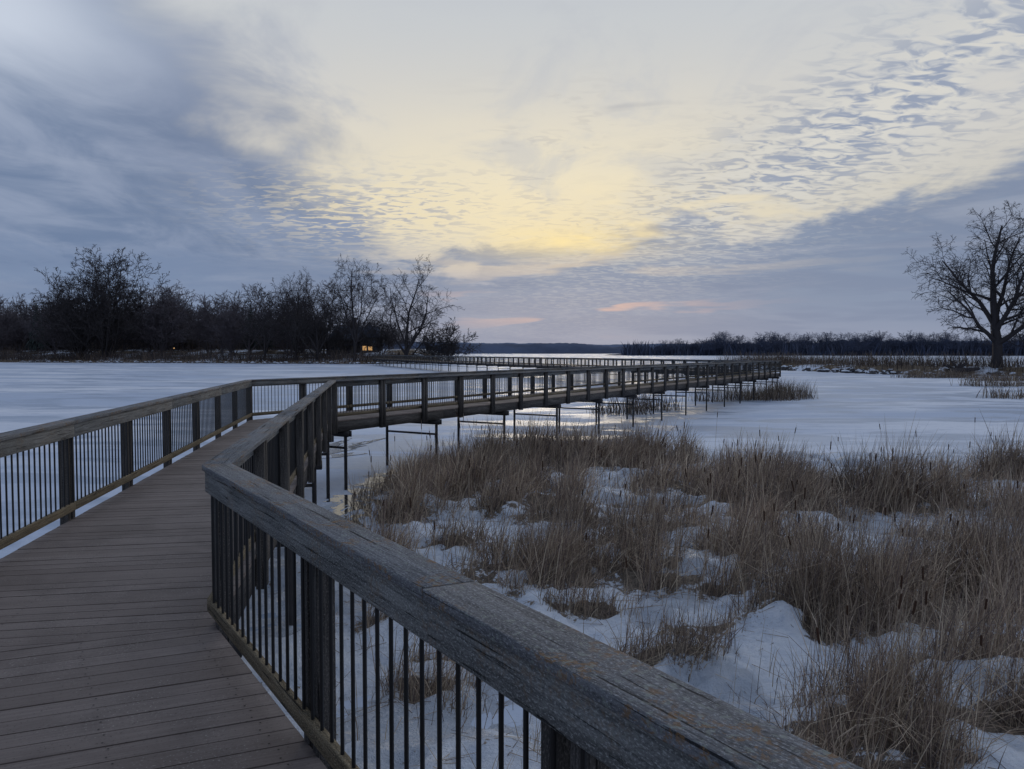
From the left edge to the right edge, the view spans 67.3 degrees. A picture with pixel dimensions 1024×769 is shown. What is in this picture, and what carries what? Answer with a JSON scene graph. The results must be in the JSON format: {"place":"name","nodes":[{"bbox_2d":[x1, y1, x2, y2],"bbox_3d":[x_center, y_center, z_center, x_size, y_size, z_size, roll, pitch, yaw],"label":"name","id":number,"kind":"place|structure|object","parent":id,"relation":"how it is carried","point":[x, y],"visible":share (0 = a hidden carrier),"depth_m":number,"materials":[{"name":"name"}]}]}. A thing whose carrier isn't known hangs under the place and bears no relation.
{"place":"outdoors","nodes":[
{"label":"outdoors","id":0,"kind":"place"},
{"bbox_2d":[0,348,445,363],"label":"peninsula shore","id":1,"kind":"structure","parent":0,"point":[393,351],"depth_m":290.04,"materials":[{"name":"white snow"}]},
{"bbox_2d":[24,304,50,353],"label":"conifer tree","id":2,"kind":"object","parent":1,"relation":"on","point":[33,341],"visible":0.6,"depth_m":316.48,"materials":[{"name":"plant"}]},
{"bbox_2d":[20,267,128,356],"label":"bare tree","id":3,"kind":"object","parent":1,"relation":"on","point":[70,338],"visible":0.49,"depth_m":288.88,"materials":[{"name":"grey plant"}]},
{"bbox_2d":[28,244,172,357],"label":"bare tree","id":4,"kind":"object","parent":1,"relation":"on","point":[103,303],"visible":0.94,"depth_m":281.79,"materials":[{"name":"grey plant"}]},
{"bbox_2d":[1,315,325,350],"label":"woodland undergrowth","id":5,"kind":"object","parent":1,"relation":"on","point":[190,346],"visible":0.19,"depth_m":321.42,"materials":[{"name":"brown plant"}]},
{"bbox_2d":[0,358,411,363],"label":"shoreline grass","id":6,"kind":"structure","parent":1,"relation":"on","point":[182,361],"depth_m":263.22,"materials":[{"name":"brown plant"}]},
{"bbox_2d":[19,360,413,363],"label":"shore rocks","id":7,"kind":"object","parent":1,"relation":"on","point":[286,362],"visible":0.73,"depth_m":259.21,"materials":[{"name":"grey stone"}]},
{"bbox_2d":[0,343,434,362],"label":"shoreline brush","id":8,"kind":"object","parent":1,"relation":"on","point":[140,355],"visible":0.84,"depth_m":273.14,"materials":[{"name":"brown plant"}]},
{"bbox_2d":[239,307,260,353],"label":"conifer tree","id":9,"kind":"object","parent":1,"relation":"on","point":[252,345],"visible":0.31,"depth_m":290.56,"materials":[{"name":"plant"}]},
{"bbox_2d":[232,287,292,356],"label":"bare tree","id":10,"kind":"object","parent":1,"relation":"on","point":[263,337],"visible":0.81,"depth_m":262.82,"materials":[{"name":"grey plant"}]},
{"bbox_2d":[262,274,325,359],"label":"bare tree","id":11,"kind":"object","parent":1,"relation":"on","point":[294,343],"visible":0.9,"depth_m":258.35,"materials":[{"name":"grey plant"}]},
{"bbox_2d":[273,267,352,361],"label":"bare tree","id":12,"kind":"object","parent":1,"relation":"on","point":[316,344],"visible":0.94,"depth_m":252.69,"materials":[{"name":"grey plant"}]},
{"bbox_2d":[297,312,348,356],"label":"bare tree","id":13,"kind":"object","parent":1,"relation":"on","point":[328,342],"visible":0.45,"depth_m":264.95,"materials":[{"name":"grey plant"}]},
{"bbox_2d":[325,304,363,352],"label":"bare tree","id":14,"kind":"object","parent":1,"relation":"on","point":[342,339],"visible":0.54,"depth_m":261.42,"materials":[{"name":"grey plant"}]},
{"bbox_2d":[326,340,381,354],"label":"walls","id":15,"kind":"structure","parent":1,"relation":"on","point":[348,349],"depth_m":278.26,"materials":[{"name":"brown wood"}]},
{"bbox_2d":[334,326,379,339],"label":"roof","id":16,"kind":"structure","parent":15,"relation":"on","point":[352,331],"depth_m":281.13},
{"bbox_2d":[319,254,389,359],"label":"bare tree","id":17,"kind":"object","parent":1,"relation":"on","point":[355,337],"visible":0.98,"depth_m":247.68,"materials":[{"name":"grey plant"}]},
{"bbox_2d":[358,314,402,354],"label":"bare tree","id":18,"kind":"object","parent":1,"relation":"on","point":[383,337],"visible":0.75,"depth_m":263.38,"materials":[{"name":"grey plant"}]},
{"bbox_2d":[358,256,462,363],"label":"bare tree","id":19,"kind":"object","parent":1,"relation":"on","point":[405,340],"visible":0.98,"depth_m":248.44,"materials":[{"name":"grey plant"}]},
{"bbox_2d":[410,323,461,359],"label":"bare tree","id":20,"kind":"object","parent":1,"relation":"on","point":[426,348],"visible":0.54,"depth_m":253.28,"materials":[{"name":"grey plant"}]},
{"bbox_2d":[418,318,480,361],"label":"bare tree","id":21,"kind":"object","parent":1,"relation":"on","point":[447,349],"visible":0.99,"depth_m":248.59,"materials":[{"name":"grey plant"}]},
{"bbox_2d":[322,438,384,457],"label":"open water","id":22,"kind":"structure","parent":0,"point":[335,450],"depth_m":29.49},
{"bbox_2d":[334,508,377,531],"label":"open water","id":23,"kind":"structure","parent":0,"point":[343,516],"depth_m":17.16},
{"bbox_2d":[322,469,393,525],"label":"open water","id":24,"kind":"structure","parent":0,"point":[340,502],"depth_m":18.81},
{"bbox_2d":[360,338,377,352],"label":"wing walls","id":25,"kind":"structure","parent":0,"point":[367,346],"depth_m":275.85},
{"bbox_2d":[359,322,379,337],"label":"wing roof","id":26,"kind":"structure","parent":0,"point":[366,332],"depth_m":275.05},
{"bbox_2d":[352,473,400,486],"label":"open water","id":27,"kind":"structure","parent":0,"point":[369,482],"depth_m":21.99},
{"bbox_2d":[383,341,628,353],"bbox_3d":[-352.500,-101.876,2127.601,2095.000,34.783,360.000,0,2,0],"label":"hill","id":28,"kind":"structure","parent":0,"point":[554,348],"depth_m":1964.00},
{"bbox_2d":[0,354,1023,728],"bbox_3d":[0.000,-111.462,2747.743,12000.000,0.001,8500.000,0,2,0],"label":"frozen lake","id":29,"kind":"structure","parent":0,"point":[848,408],"depth_m":46.52,"materials":[{"name":"white ice"}]},
{"bbox_2d":[0,358,779,768],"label":"boardwalk","id":30,"kind":"structure","parent":29,"relation":"on","point":[118,650],"depth_m":4.93,"materials":[{"name":"wood"}]},
{"bbox_2d":[0,355,751,549],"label":"boardwalk railing","id":31,"kind":"object","parent":30,"relation":"on","point":[226,413],"visible":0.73,"depth_m":11.26,"materials":[{"name":"brown wood"}]},
{"bbox_2d":[202,355,862,768],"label":"boardwalk railing","id":32,"kind":"object","parent":30,"relation":"on","point":[588,701],"visible":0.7,"depth_m":2.74,"materials":[{"name":"brown wood"}]},
{"bbox_2d":[0,280,1023,355],"bbox_3d":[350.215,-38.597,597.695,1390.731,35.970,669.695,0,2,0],"label":"distant trees","id":33,"kind":"object","parent":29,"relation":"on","point":[205,326],"visible":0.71,"depth_m":312.25,"materials":[{"name":"grey plant"}]},
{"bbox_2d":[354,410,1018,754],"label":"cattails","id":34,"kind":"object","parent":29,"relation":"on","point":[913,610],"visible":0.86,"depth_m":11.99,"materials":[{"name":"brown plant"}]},
{"bbox_2d":[585,377,817,415],"bbox_3d":[14.201,0.486,55.174,28.631,1.908,6.313,-2,3,-44],"label":"reed patch","id":35,"kind":"object","parent":29,"relation":"on","point":[781,392],"visible":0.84,"depth_m":58.44,"materials":[{"name":"brown plant"}]},
{"bbox_2d":[890,367,1023,398],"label":"reed patch","id":36,"kind":"object","parent":29,"relation":"on","point":[996,380],"visible":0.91,"depth_m":85.68,"materials":[{"name":"brown plant"}]},
{"bbox_2d":[0,0,1023,344],"label":"sky","id":37,"kind":"structure","parent":0,"point":[597,172],"materials":[{"name":"blue"}]},
{"bbox_2d":[239,447,1023,768],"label":"snowy ground","id":38,"kind":"structure","parent":0,"point":[773,621],"depth_m":9.43,"materials":[{"name":"white snow"}]},
{"bbox_2d":[299,404,1023,768],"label":"marsh reeds","id":39,"kind":"object","parent":38,"relation":"on","point":[834,582],"visible":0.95,"depth_m":11.79,"materials":[{"name":"brown plant"}]},
{"bbox_2d":[433,340,1019,346],"bbox_3d":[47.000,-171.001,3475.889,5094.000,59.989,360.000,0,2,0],"label":"hill","id":40,"kind":"structure","parent":0,"point":[618,345],"depth_m":3350.35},
{"bbox_2d":[609,340,979,354],"bbox_3d":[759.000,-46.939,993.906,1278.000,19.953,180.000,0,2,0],"label":"shore land","id":41,"kind":"structure","parent":0,"point":[741,344],"depth_m":927.25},
{"bbox_2d":[620,339,1023,355],"bbox_3d":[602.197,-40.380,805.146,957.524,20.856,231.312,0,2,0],"label":"undergrowth","id":42,"kind":"object","parent":41,"relation":"on","point":[648,350],"visible":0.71,"depth_m":836.33,"materials":[{"name":"brown plant"}]},
{"bbox_2d":[741,363,1023,375],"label":"spit shore","id":43,"kind":"structure","parent":0,"point":[878,367],"depth_m":130.29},
{"bbox_2d":[713,349,1023,375],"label":"spit brush","id":44,"kind":"object","parent":43,"relation":"on","point":[870,360],"visible":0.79,"depth_m":139.16,"materials":[{"name":"brown plant"}]},
{"bbox_2d":[729,365,1022,375],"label":"riprap rocks","id":45,"kind":"object","parent":43,"relation":"on","point":[852,370],"visible":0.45,"depth_m":137.34,"materials":[{"name":"grey stone"}]},
{"bbox_2d":[942,359,979,373],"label":"fallen tree","id":46,"kind":"object","parent":43,"relation":"on","point":[960,365],"visible":0.82,"depth_m":120.86,"materials":[{"name":"grey plant"}]},
{"bbox_2d":[904,201,1023,367],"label":"bare tree","id":47,"kind":"object","parent":43,"relation":"on","point":[996,323],"visible":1,"depth_m":122.65,"materials":[{"name":"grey plant"}]},
{"bbox_2d":[1000,296,1023,364],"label":"bare tree","id":48,"kind":"object","parent":43,"relation":"on","point":[1019,337],"visible":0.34,"depth_m":134.20,"materials":[{"name":"grey plant"}]}
]}

